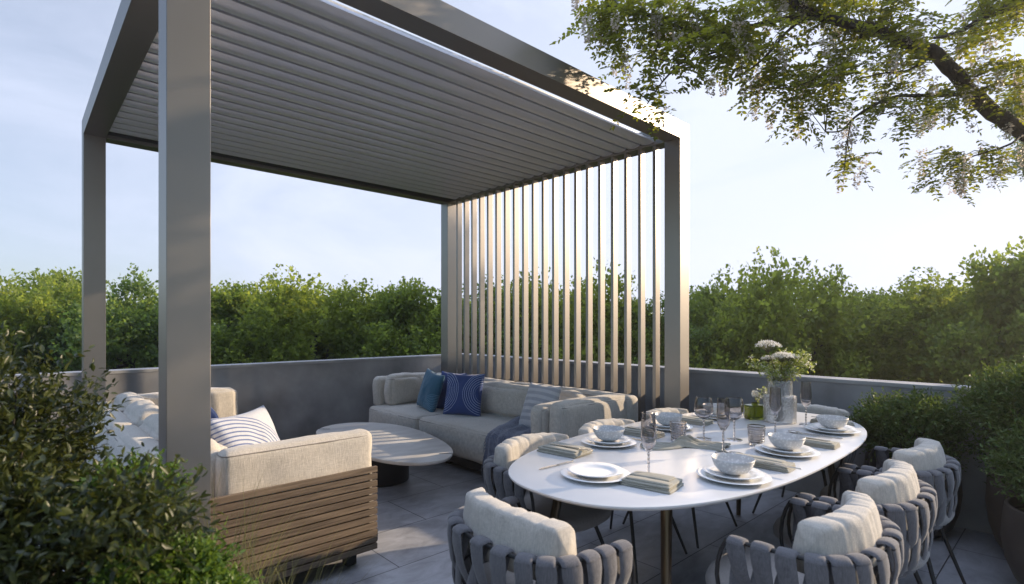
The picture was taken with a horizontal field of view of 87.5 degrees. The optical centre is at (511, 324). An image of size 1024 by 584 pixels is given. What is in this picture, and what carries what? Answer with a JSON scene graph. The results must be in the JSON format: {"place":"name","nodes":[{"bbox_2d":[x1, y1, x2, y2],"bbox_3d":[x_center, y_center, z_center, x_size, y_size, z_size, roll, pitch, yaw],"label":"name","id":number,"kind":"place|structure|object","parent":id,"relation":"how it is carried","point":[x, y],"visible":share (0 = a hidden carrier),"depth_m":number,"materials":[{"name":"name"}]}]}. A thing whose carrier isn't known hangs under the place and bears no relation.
{"place":"outdoors","nodes":[
{"label":"outdoors","id":0,"kind":"place"},
{"bbox_2d":[0,0,1023,313],"label":"sky","id":1,"kind":"structure","parent":0,"point":[746,192],"materials":[{"name":"white"}]},
{"bbox_2d":[39,462,1020,583],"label":"terrace floor","id":2,"kind":"structure","parent":0,"point":[418,507],"depth_m":3.42,"materials":[{"name":"grey tile"}]},
{"bbox_2d":[71,447,264,583],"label":"leaved shrub","id":3,"kind":"object","parent":2,"relation":"on","point":[208,559],"visible":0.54,"depth_m":1.32,"materials":[{"name":"green plant"}]},
{"bbox_2d":[0,354,440,468],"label":"parapet wall","id":4,"kind":"structure","parent":2,"relation":"on","point":[296,399],"depth_m":6.08,"materials":[{"name":"concrete"}]},
{"bbox_2d":[86,387,377,583],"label":"outdoor sofa","id":5,"kind":"object","parent":2,"relation":"on","point":[335,462],"visible":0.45,"depth_m":2.82,"materials":[{"name":"brown wood"}]},
{"bbox_2d":[211,408,218,438],"bbox_3d":[-1.873,0.730,3.346,0.161,0.460,0.460,-17,1,-24],"label":"scatter cushion","id":6,"kind":"object","parent":5,"relation":"on","point":[214,414],"visible":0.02,"depth_m":3.32,"materials":[{"name":"blue fabric"}]},
{"bbox_2d":[211,405,280,447],"bbox_3d":[-1.500,0.735,3.092,0.202,0.500,0.500,-24,-4,8],"label":"scatter cushion","id":7,"kind":"object","parent":5,"relation":"on","point":[255,426],"visible":0.41,"depth_m":3.00,"materials":[{"name":"fabric"}]},
{"bbox_2d":[172,468,350,583],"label":"ornamental grass","id":8,"kind":"object","parent":2,"relation":"on","point":[245,552],"depth_m":2.01,"materials":[{"name":"green plant"}]},
{"bbox_2d":[226,510,392,583],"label":"ornamental grass","id":9,"kind":"object","parent":2,"relation":"on","point":[286,564],"depth_m":1.83,"materials":[{"name":"green plant"}]},
{"bbox_2d":[316,422,452,486],"bbox_3d":[-1.129,1.194,4.739,0.878,0.364,1.906,0,0,-43],"label":"coffee table","id":10,"kind":"object","parent":2,"relation":"on","point":[397,451],"visible":0.78,"depth_m":4.52,"materials":[{"name":"stone"}]},
{"bbox_2d":[82,0,688,539],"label":"pergola","id":11,"kind":"object","parent":2,"relation":"on","point":[310,90],"visible":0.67,"depth_m":4.10,"materials":[{"name":"grey metal"}]},
{"bbox_2d":[369,372,637,471],"bbox_3d":[-0.324,0.979,5.520,1.064,0.794,3.176,0,0,-43],"label":"outdoor sofa","id":12,"kind":"object","parent":2,"relation":"on","point":[571,412],"visible":0.45,"depth_m":5.13,"materials":[{"name":"fabric"}]},
{"bbox_2d":[417,368,444,411],"bbox_3d":[-0.910,0.739,5.935,0.157,0.450,0.450,18,-3,-33],"label":"scatter cushion","id":13,"kind":"object","parent":12,"relation":"on","point":[430,391],"visible":0.99,"depth_m":5.81,"materials":[{"name":"teal fabric"}]},
{"bbox_2d":[437,371,466,408],"bbox_3d":[-0.682,0.745,5.928,0.440,0.440,0.109,0,-13,44],"label":"scatter cushion","id":14,"kind":"object","parent":12,"relation":"on","point":[441,402],"visible":0.23,"depth_m":5.95,"materials":[{"name":"blue fabric"}]},
{"bbox_2d":[443,372,484,415],"bbox_3d":[-0.505,0.734,5.572,0.460,0.460,0.156,0,-13,25],"label":"scatter cushion","id":15,"kind":"object","parent":12,"relation":"on","point":[463,394],"visible":1,"depth_m":5.51,"materials":[{"name":"blue fabric"}]},
{"bbox_2d":[481,416,530,473],"bbox_3d":[0.074,1.122,4.841,0.835,0.467,0.822,0,0,-43],"label":"throw blanket","id":16,"kind":"object","parent":12,"relation":"on","point":[498,435],"visible":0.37,"depth_m":4.60,"materials":[{"name":"blue fabric"}]},
{"bbox_2d":[519,382,561,427],"bbox_3d":[0.244,0.744,4.768,0.158,0.440,0.440,24,-14,-34],"label":"scatter cushion","id":17,"kind":"object","parent":12,"relation":"on","point":[537,394],"visible":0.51,"depth_m":4.75,"materials":[{"name":"grey fabric"}]},
{"bbox_2d":[447,487,634,583],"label":"dining chair","id":18,"kind":"object","parent":2,"relation":"on","point":[492,540],"visible":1,"depth_m":1.67,"materials":[{"name":"fabric"}]},
{"bbox_2d":[483,432,610,544],"bbox_3d":[0.196,0.988,2.752,0.633,0.777,0.593,0,0,-43],"label":"dining chair","id":19,"kind":"object","parent":2,"relation":"on","point":[500,484],"visible":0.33,"depth_m":2.63,"materials":[{"name":"fabric"}]},
{"bbox_2d":[574,418,687,583],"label":"dining chair","id":20,"kind":"object","parent":2,"relation":"on","point":[585,428],"visible":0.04,"depth_m":3.19,"materials":[{"name":"fabric"}]},
{"bbox_2d":[622,407,737,548],"bbox_3d":[1.155,0.988,3.644,0.633,0.777,0.593,0,0,-43],"label":"dining chair","id":21,"kind":"object","parent":2,"relation":"on","point":[676,410],"visible":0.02,"depth_m":3.67,"materials":[{"name":"fabric"}]},
{"bbox_2d":[508,412,866,583],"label":"dining table","id":22,"kind":"object","parent":2,"relation":"on","point":[559,488],"visible":0.68,"depth_m":2.30,"materials":[{"name":"white stone"}]},
{"bbox_2d":[539,460,573,469],"bbox_3d":[0.195,0.626,2.378,0.220,0.005,0.014,0,0,-41],"label":"knife","id":23,"kind":"object","parent":22,"relation":"on","point":[558,464],"visible":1,"depth_m":2.38,"materials":[{"name":"metal"}]},
{"bbox_2d":[537,441,592,458],"bbox_3d":[0.258,0.615,2.625,0.238,0.035,0.158,0,0,41],"label":"napkin","id":24,"kind":"object","parent":22,"relation":"on","point":[558,450],"visible":0.92,"depth_m":2.58,"materials":[{"name":"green fabric"}]},
{"bbox_2d":[551,443,591,450],"bbox_3d":[0.286,0.596,2.595,0.230,0.004,0.024,0,0,37],"label":"fork","id":25,"kind":"object","parent":24,"relation":"on","point":[574,447],"visible":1,"depth_m":2.58,"materials":[{"name":"metal"}]},
{"bbox_2d":[560,465,629,482],"bbox_3d":[0.343,0.620,2.204,0.286,0.020,0.286,0,0,-43],"label":"dinner plate","id":26,"kind":"object","parent":22,"relation":"on","point":[564,471],"visible":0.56,"depth_m":2.16,"materials":[{"name":"white ceramic"}]},
{"bbox_2d":[567,462,622,478],"bbox_3d":[0.343,0.607,2.204,0.228,0.020,0.228,0,0,-43],"label":"side plate","id":27,"kind":"object","parent":26,"relation":"on","point":[597,470],"visible":1,"depth_m":2.23,"materials":[{"name":"white ceramic"}]},
{"bbox_2d":[581,437,636,447],"bbox_3d":[0.506,0.620,2.800,0.286,0.020,0.286,0,0,-43],"label":"dinner plate","id":28,"kind":"object","parent":22,"relation":"on","point":[585,440],"visible":0.49,"depth_m":2.75,"materials":[{"name":"white ceramic"}]},
{"bbox_2d":[587,434,630,444],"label":"side plate","id":29,"kind":"object","parent":28,"relation":"on","point":[596,439],"visible":0.71,"depth_m":2.78,"materials":[{"name":"white ceramic"}]},
{"bbox_2d":[593,425,624,440],"bbox_3d":[0.506,0.576,2.800,0.166,0.064,0.166,0,0,-43],"label":"bowl","id":30,"kind":"object","parent":29,"relation":"on","point":[608,432],"visible":1,"depth_m":2.75,"materials":[{"name":"white ceramic"}]},
{"bbox_2d":[623,426,664,438],"bbox_3d":[0.735,0.615,3.039,0.125,0.035,0.246,0,0,-45],"label":"napkin","id":31,"kind":"object","parent":22,"relation":"on","point":[632,431],"visible":0.45,"depth_m":3.01,"materials":[{"name":"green fabric"}]},
{"bbox_2d":[640,412,656,471],"bbox_3d":[0.556,0.495,2.177,0.077,0.269,0.077,0,0,-43],"label":"champagne flute","id":32,"kind":"object","parent":22,"relation":"on","point":[648,435],"visible":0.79,"depth_m":2.15,"materials":[{"name":"clear glass"}]},
{"bbox_2d":[620,471,683,494],"bbox_3d":[0.548,0.615,2.092,0.208,0.035,0.156,0,0,37],"label":"napkin","id":33,"kind":"object","parent":22,"relation":"on","point":[660,483],"visible":1,"depth_m":2.06,"materials":[{"name":"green fabric"}]},
{"bbox_2d":[656,424,692,430],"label":"dinner plate","id":34,"kind":"object","parent":22,"relation":"on","point":[688,426],"visible":0.16,"depth_m":3.17,"materials":[{"name":"white ceramic"}]},
{"bbox_2d":[656,420,687,427],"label":"side plate","id":35,"kind":"object","parent":34,"relation":"on","point":[660,425],"visible":0.27,"depth_m":3.18,"materials":[{"name":"white ceramic"}]},
{"bbox_2d":[655,412,682,425],"bbox_3d":[0.943,0.576,3.226,0.166,0.064,0.166,0,0,-43],"label":"bowl","id":36,"kind":"object","parent":35,"relation":"on","point":[664,418],"visible":0.8,"depth_m":3.19,"materials":[{"name":"white ceramic"}]},
{"bbox_2d":[670,421,686,440],"bbox_3d":[0.899,0.580,2.891,0.089,0.100,0.089,0,0,-43],"label":"water tumbler","id":37,"kind":"object","parent":22,"relation":"on","point":[677,429],"visible":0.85,"depth_m":2.86,"materials":[{"name":"clear glass"}]},
{"bbox_2d":[640,435,730,451],"bbox_3d":[0.894,0.601,2.750,0.468,0.061,0.217,0,0,7],"label":"crumpled napkin","id":38,"kind":"object","parent":22,"relation":"on","point":[686,441],"visible":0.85,"depth_m":2.72,"materials":[{"name":"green fabric"}]},
{"bbox_2d":[681,415,712,425],"bbox_3d":[1.150,0.615,3.426,0.126,0.036,0.246,0,0,-45],"label":"napkin","id":39,"kind":"object","parent":22,"relation":"on","point":[693,420],"visible":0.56,"depth_m":3.37,"materials":[{"name":"beige fabric"}]},
{"bbox_2d":[694,396,713,440],"bbox_3d":[1.052,0.515,2.932,0.102,0.230,0.102,0,0,-43],"label":"wine glass","id":40,"kind":"object","parent":22,"relation":"on","point":[703,408],"visible":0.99,"depth_m":2.90,"materials":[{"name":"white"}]},
{"bbox_2d":[715,397,729,452],"bbox_3d":[1.030,0.495,2.604,0.077,0.269,0.077,0,0,-9],"label":"champagne flute","id":41,"kind":"object","parent":22,"relation":"on","point":[723,414],"visible":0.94,"depth_m":2.58,"materials":[{"name":"clear glass"}]},
{"bbox_2d":[696,466,771,485],"bbox_3d":[0.901,0.620,2.177,0.286,0.020,0.286,0,0,-43],"label":"dinner plate","id":42,"kind":"object","parent":22,"relation":"on","point":[703,473],"visible":0.48,"depth_m":2.13,"materials":[{"name":"white ceramic"}]},
{"bbox_2d":[703,464,763,480],"bbox_3d":[0.901,0.607,2.177,0.228,0.020,0.228,0,0,-43],"label":"side plate","id":43,"kind":"object","parent":42,"relation":"on","point":[752,473],"visible":0.68,"depth_m":2.15,"materials":[{"name":"white ceramic"}]},
{"bbox_2d":[711,453,755,475],"bbox_3d":[0.901,0.576,2.177,0.166,0.064,0.166,0,0,-43],"label":"bowl","id":44,"kind":"object","parent":43,"relation":"on","point":[735,464],"visible":1,"depth_m":2.15,"materials":[{"name":"white ceramic"}]},
{"bbox_2d":[726,397,744,441],"bbox_3d":[1.211,0.515,2.908,0.102,0.230,0.102,0,0,-10],"label":"wine glass","id":45,"kind":"object","parent":22,"relation":"on","point":[737,411],"visible":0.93,"depth_m":2.87,"materials":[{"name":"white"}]},
{"bbox_2d":[744,402,762,419],"bbox_3d":[1.616,0.575,3.559,0.125,0.110,0.085,0,0,-13],"label":"green vase","id":46,"kind":"object","parent":22,"relation":"on","point":[753,410],"visible":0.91,"depth_m":3.52,"materials":[{"name":"green glass"}]},
{"bbox_2d":[751,386,766,403],"bbox_3d":[1.651,0.515,3.558,0.119,0.206,0.068,0,0,4],"label":"flower sprig","id":47,"kind":"object","parent":46,"relation":"in","point":[755,393],"visible":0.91,"depth_m":3.55,"materials":[{"name":"beige plant"}]},
{"bbox_2d":[747,424,765,445],"bbox_3d":[1.277,0.580,2.793,0.089,0.100,0.089,0,0,-43],"label":"water tumbler","id":48,"kind":"object","parent":22,"relation":"on","point":[756,434],"visible":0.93,"depth_m":2.76,"materials":[{"name":"clear glass"}]},
{"bbox_2d":[736,453,795,472],"bbox_3d":[1.108,0.615,2.388,0.110,0.036,0.275,0,0,-45],"label":"napkin","id":49,"kind":"object","parent":22,"relation":"on","point":[763,465],"visible":0.53,"depth_m":2.32,"materials":[{"name":"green fabric"}]},
{"bbox_2d":[768,387,780,433],"bbox_3d":[1.502,0.495,3.050,0.077,0.269,0.077,0,0,21],"label":"champagne flute","id":50,"kind":"object","parent":22,"relation":"on","point":[775,400],"visible":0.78,"depth_m":3.03,"materials":[{"name":"clear glass"}]},
{"bbox_2d":[756,460,800,469],"bbox_3d":[1.119,0.596,2.284,0.014,0.005,0.220,0,0,-41],"label":"knife","id":51,"kind":"object","parent":22,"relation":"on","point":[780,465],"visible":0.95,"depth_m":2.25,"materials":[{"name":"metal"}]},
{"bbox_2d":[763,379,796,423],"bbox_3d":[1.729,0.496,3.452,0.196,0.268,0.196,0,0,-43],"label":"flower vase","id":52,"kind":"object","parent":22,"relation":"on","point":[787,413],"visible":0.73,"depth_m":3.38,"materials":[{"name":"clear glass"}]},
{"bbox_2d":[743,339,816,384],"bbox_3d":[1.730,0.354,3.442,0.477,0.512,0.245,0,0,-13],"label":"bouquet","id":53,"kind":"object","parent":52,"relation":"in","point":[788,369],"visible":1,"depth_m":3.43,"materials":[{"name":"green plant"}]},
{"bbox_2d":[754,444,819,457],"bbox_3d":[1.337,0.620,2.603,0.286,0.020,0.286,0,0,-43],"label":"dinner plate","id":54,"kind":"object","parent":22,"relation":"on","point":[813,453],"visible":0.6,"depth_m":2.56,"materials":[{"name":"white ceramic"}]},
{"bbox_2d":[761,442,812,453],"bbox_3d":[1.337,0.607,2.603,0.228,0.020,0.228,0,0,-43],"label":"side plate","id":55,"kind":"object","parent":54,"relation":"on","point":[800,450],"visible":0.68,"depth_m":2.58,"materials":[{"name":"white ceramic"}]},
{"bbox_2d":[768,432,805,449],"bbox_3d":[1.337,0.576,2.603,0.166,0.064,0.166,0,0,-43],"label":"bowl","id":56,"kind":"object","parent":55,"relation":"on","point":[785,441],"visible":1,"depth_m":2.56,"materials":[{"name":"white ceramic"}]},
{"bbox_2d":[799,381,811,425],"bbox_3d":[1.838,0.495,3.342,0.077,0.269,0.077,0,0,25],"label":"champagne flute","id":57,"kind":"object","parent":22,"relation":"on","point":[805,394],"visible":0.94,"depth_m":3.32,"materials":[{"name":"clear glass"}]},
{"bbox_2d":[800,432,842,438],"bbox_3d":[1.740,0.626,3.011,0.014,0.005,0.220,0,0,-43],"label":"knife","id":58,"kind":"object","parent":22,"relation":"on","point":[824,435],"visible":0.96,"depth_m":2.98,"materials":[{"name":"metal"}]},
{"bbox_2d":[803,437,839,449],"bbox_3d":[1.556,0.615,2.804,0.112,0.035,0.274,0,0,-45],"label":"napkin","id":59,"kind":"object","parent":22,"relation":"on","point":[833,445],"visible":0.46,"depth_m":2.73,"materials":[{"name":"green fabric"}]},
{"bbox_2d":[804,424,860,434],"bbox_3d":[1.877,0.620,3.132,0.286,0.020,0.286,0,0,-43],"label":"dinner plate","id":60,"kind":"object","parent":22,"relation":"on","point":[810,427],"visible":0.56,"depth_m":3.08,"materials":[{"name":"white ceramic"}]},
{"bbox_2d":[810,423,854,431],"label":"side plate","id":61,"kind":"object","parent":60,"relation":"on","point":[842,429],"visible":0.71,"depth_m":3.11,"materials":[{"name":"white ceramic"}]},
{"bbox_2d":[816,415,848,428],"bbox_3d":[1.877,0.576,3.132,0.166,0.064,0.166,0,0,-43],"label":"bowl","id":62,"kind":"object","parent":61,"relation":"on","point":[833,421],"visible":1,"depth_m":3.09,"materials":[{"name":"white ceramic"}]},
{"bbox_2d":[810,418,854,425],"bbox_3d":[2.014,0.615,3.364,0.106,0.035,0.225,0,0,-37],"label":"napkin","id":63,"kind":"object","parent":22,"relation":"on","point":[814,420],"visible":0.34,"depth_m":3.39,"materials":[{"name":"beige fabric"}]},
{"bbox_2d":[462,353,1022,533],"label":"parapet wall","id":64,"kind":"structure","parent":2,"relation":"on","point":[844,393],"depth_m":4.29,"materials":[{"name":"concrete"}]},
{"bbox_2d":[705,490,903,583],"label":"dining chair","id":65,"kind":"object","parent":2,"relation":"on","point":[854,538],"visible":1,"depth_m":1.68,"materials":[{"name":"fabric"}]},
{"bbox_2d":[752,403,856,513],"bbox_3d":[2.120,0.988,3.863,0.593,0.777,0.633,0,0,-43],"label":"dining chair","id":66,"kind":"object","parent":2,"relation":"on","point":[822,410],"visible":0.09,"depth_m":3.85,"materials":[{"name":"fabric"}]},
{"bbox_2d":[773,459,937,583],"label":"dining chair","id":67,"kind":"object","parent":2,"relation":"on","point":[902,496],"visible":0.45,"depth_m":2.12,"materials":[{"name":"fabric"}]},
{"bbox_2d":[820,438,965,583],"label":"dining chair","id":68,"kind":"object","parent":2,"relation":"on","point":[931,462],"visible":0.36,"depth_m":2.59,"materials":[{"name":"fabric"}]},
{"bbox_2d":[845,385,986,537],"bbox_3d":[2.679,0.894,3.585,0.809,0.964,0.776,0,0,-43],"label":"potted shrub","id":69,"kind":"object","parent":2,"relation":"on","point":[881,420],"visible":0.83,"depth_m":3.44,"materials":[{"name":"green plant"}]},
{"bbox_2d":[936,356,1023,548],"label":"potted shrub","id":70,"kind":"object","parent":2,"relation":"on","point":[993,403],"visible":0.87,"depth_m":3.15,"materials":[{"name":"green plant"}]},
{"bbox_2d":[976,416,1023,583],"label":"potted shrub","id":71,"kind":"object","parent":2,"relation":"on","point":[1012,523],"visible":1,"depth_m":2.75,"materials":[{"name":"green plant"}]},
{"bbox_2d":[788,430,831,438],"bbox_3d":[1.680,0.624,3.020,0.044,0.010,0.234,0,0,-41],"label":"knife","id":72,"kind":"object","parent":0,"point":[806,434],"visible":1,"depth_m":3.04,"materials":[{"name":"metal"}]},
{"bbox_2d":[991,88,1023,181],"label":"broadleaf tree","id":73,"kind":"object","parent":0,"point":[1017,150],"visible":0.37,"depth_m":20.02,"materials":[{"name":"green plant"}]},
{"label":"ground","id":74,"kind":"structure","parent":0,"visible":0},
{"bbox_2d":[0,269,126,373],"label":"broadleaf tree","id":75,"kind":"object","parent":74,"relation":"on","point":[27,322],"visible":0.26,"depth_m":10.09,"materials":[{"name":"green plant"}]},
{"bbox_2d":[0,266,148,373],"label":"broadleaf tree","id":76,"kind":"object","parent":74,"relation":"on","point":[24,282],"visible":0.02,"depth_m":11.61,"materials":[{"name":"green plant"}]},
{"bbox_2d":[6,263,158,372],"bbox_3d":[-7.975,4.648,11.197,4.081,11.851,4.237,0,0,-42],"label":"broadleaf tree","id":77,"kind":"object","parent":74,"relation":"on","point":[70,337],"visible":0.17,"depth_m":10.40,"materials":[{"name":"green plant"}]},
{"bbox_2d":[135,320,216,367],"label":"broadleaf tree","id":78,"kind":"object","parent":74,"relation":"on","point":[153,357],"depth_m":15.50,"materials":[{"name":"green plant"}]},
{"bbox_2d":[106,278,302,364],"bbox_3d":[-6.340,3.732,11.468,3.483,9.408,3.318,0,0,11],"label":"broadleaf tree","id":79,"kind":"object","parent":74,"relation":"on","point":[225,303],"visible":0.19,"depth_m":10.81,"materials":[{"name":"green plant"}]},
{"bbox_2d":[211,263,400,364],"bbox_3d":[-4.383,4.872,11.532,4.232,12.180,3.529,0,0,2],"label":"broadleaf tree","id":80,"kind":"object","parent":74,"relation":"on","point":[305,318],"visible":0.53,"depth_m":10.54,"materials":[{"name":"green plant"}]},
{"bbox_2d":[317,289,421,359],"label":"broadleaf tree","id":81,"kind":"object","parent":74,"relation":"on","point":[321,352],"visible":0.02,"depth_m":12.35,"materials":[{"name":"green plant"}]},
{"bbox_2d":[328,276,470,358],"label":"broadleaf tree","id":82,"kind":"object","parent":74,"relation":"on","point":[400,308],"visible":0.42,"depth_m":10.78,"materials":[{"name":"green plant"}]},
{"bbox_2d":[410,274,573,359],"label":"broadleaf tree","id":83,"kind":"object","parent":74,"relation":"on","point":[520,342],"visible":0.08,"depth_m":11.03,"materials":[{"name":"green plant"}]},
{"bbox_2d":[485,257,646,362],"bbox_3d":[0.999,5.372,11.930,4.175,13.589,3.710,0,0,30],"label":"broadleaf tree","id":84,"kind":"object","parent":74,"relation":"on","point":[595,311],"visible":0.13,"depth_m":11.09,"materials":[{"name":"green plant"}]},
{"bbox_2d":[548,296,664,365],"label":"broadleaf tree","id":85,"kind":"object","parent":74,"relation":"on","point":[634,335],"visible":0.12,"depth_m":11.08,"materials":[{"name":"green plant"}]},
{"bbox_2d":[618,290,732,369],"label":"broadleaf tree","id":86,"kind":"object","parent":74,"relation":"on","point":[703,334],"visible":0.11,"depth_m":10.51,"materials":[{"name":"green plant"}]},
{"bbox_2d":[661,281,822,368],"bbox_3d":[4.473,5.019,11.660,3.343,12.028,3.340,0,0,7],"label":"broadleaf tree","id":87,"kind":"object","parent":74,"relation":"on","point":[695,296],"visible":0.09,"depth_m":11.29,"materials":[{"name":"green plant"}]},
{"bbox_2d":[689,246,882,378],"bbox_3d":[5.394,5.687,11.087,3.900,14.284,5.451,0,0,27],"label":"broadleaf tree","id":88,"kind":"object","parent":74,"relation":"on","point":[833,314],"visible":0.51,"depth_m":9.89,"materials":[{"name":"green plant"}]},
{"bbox_2d":[550,0,1023,206],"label":"blossoming tree","id":89,"kind":"object","parent":74,"relation":"on","point":[733,34],"visible":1,"depth_m":3.72,"materials":[{"name":"green plant"}]},
{"bbox_2d":[804,338,911,380],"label":"broadleaf tree","id":90,"kind":"object","parent":74,"relation":"on","point":[828,357],"visible":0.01,"depth_m":12.08,"materials":[{"name":"green plant"}]},
{"bbox_2d":[805,287,998,381],"bbox_3d":[8.305,4.563,11.648,2.994,10.850,2.990,0,0,-28],"label":"broadleaf tree","id":91,"kind":"object","parent":74,"relation":"on","point":[873,303],"visible":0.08,"depth_m":11.33,"materials":[{"name":"green plant"}]},
{"bbox_2d":[849,266,1021,383],"bbox_3d":[8.782,4.081,10.607,3.583,10.428,3.912,0,0,-27],"label":"broadleaf tree","id":92,"kind":"object","parent":74,"relation":"on","point":[912,312],"visible":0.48,"depth_m":10.22,"materials":[{"name":"green plant"}]},
{"bbox_2d":[884,236,1023,384],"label":"broadleaf tree","id":93,"kind":"object","parent":74,"relation":"on","point":[1006,280],"visible":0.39,"depth_m":9.14,"materials":[{"name":"green plant"}]},
{"bbox_2d":[943,307,1011,382],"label":"broadleaf tree","id":94,"kind":"object","parent":74,"relation":"on","point":[1002,344],"visible":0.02,"depth_m":9.99,"materials":[{"name":"green plant"}]},
{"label":"side plate","id":95,"kind":"object","parent":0,"visible":0},
{"bbox_2d":[713,403,716,414],"bbox_3d":[1.370,0.576,3.603,0.166,0.064,0.166,0,0,-43],"label":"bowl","id":96,"kind":"object","parent":95,"relation":"on","point":[715,408],"visible":0.18,"depth_m":3.55,"materials":[{"name":"white ceramic"}]},
{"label":"planting bed","id":97,"kind":"structure","parent":0,"visible":0},
{"bbox_2d":[0,317,226,583],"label":"shrub","id":98,"kind":"object","parent":97,"relation":"on","point":[39,496],"visible":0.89,"depth_m":1.31,"materials":[{"name":"green plant"}]}
]}

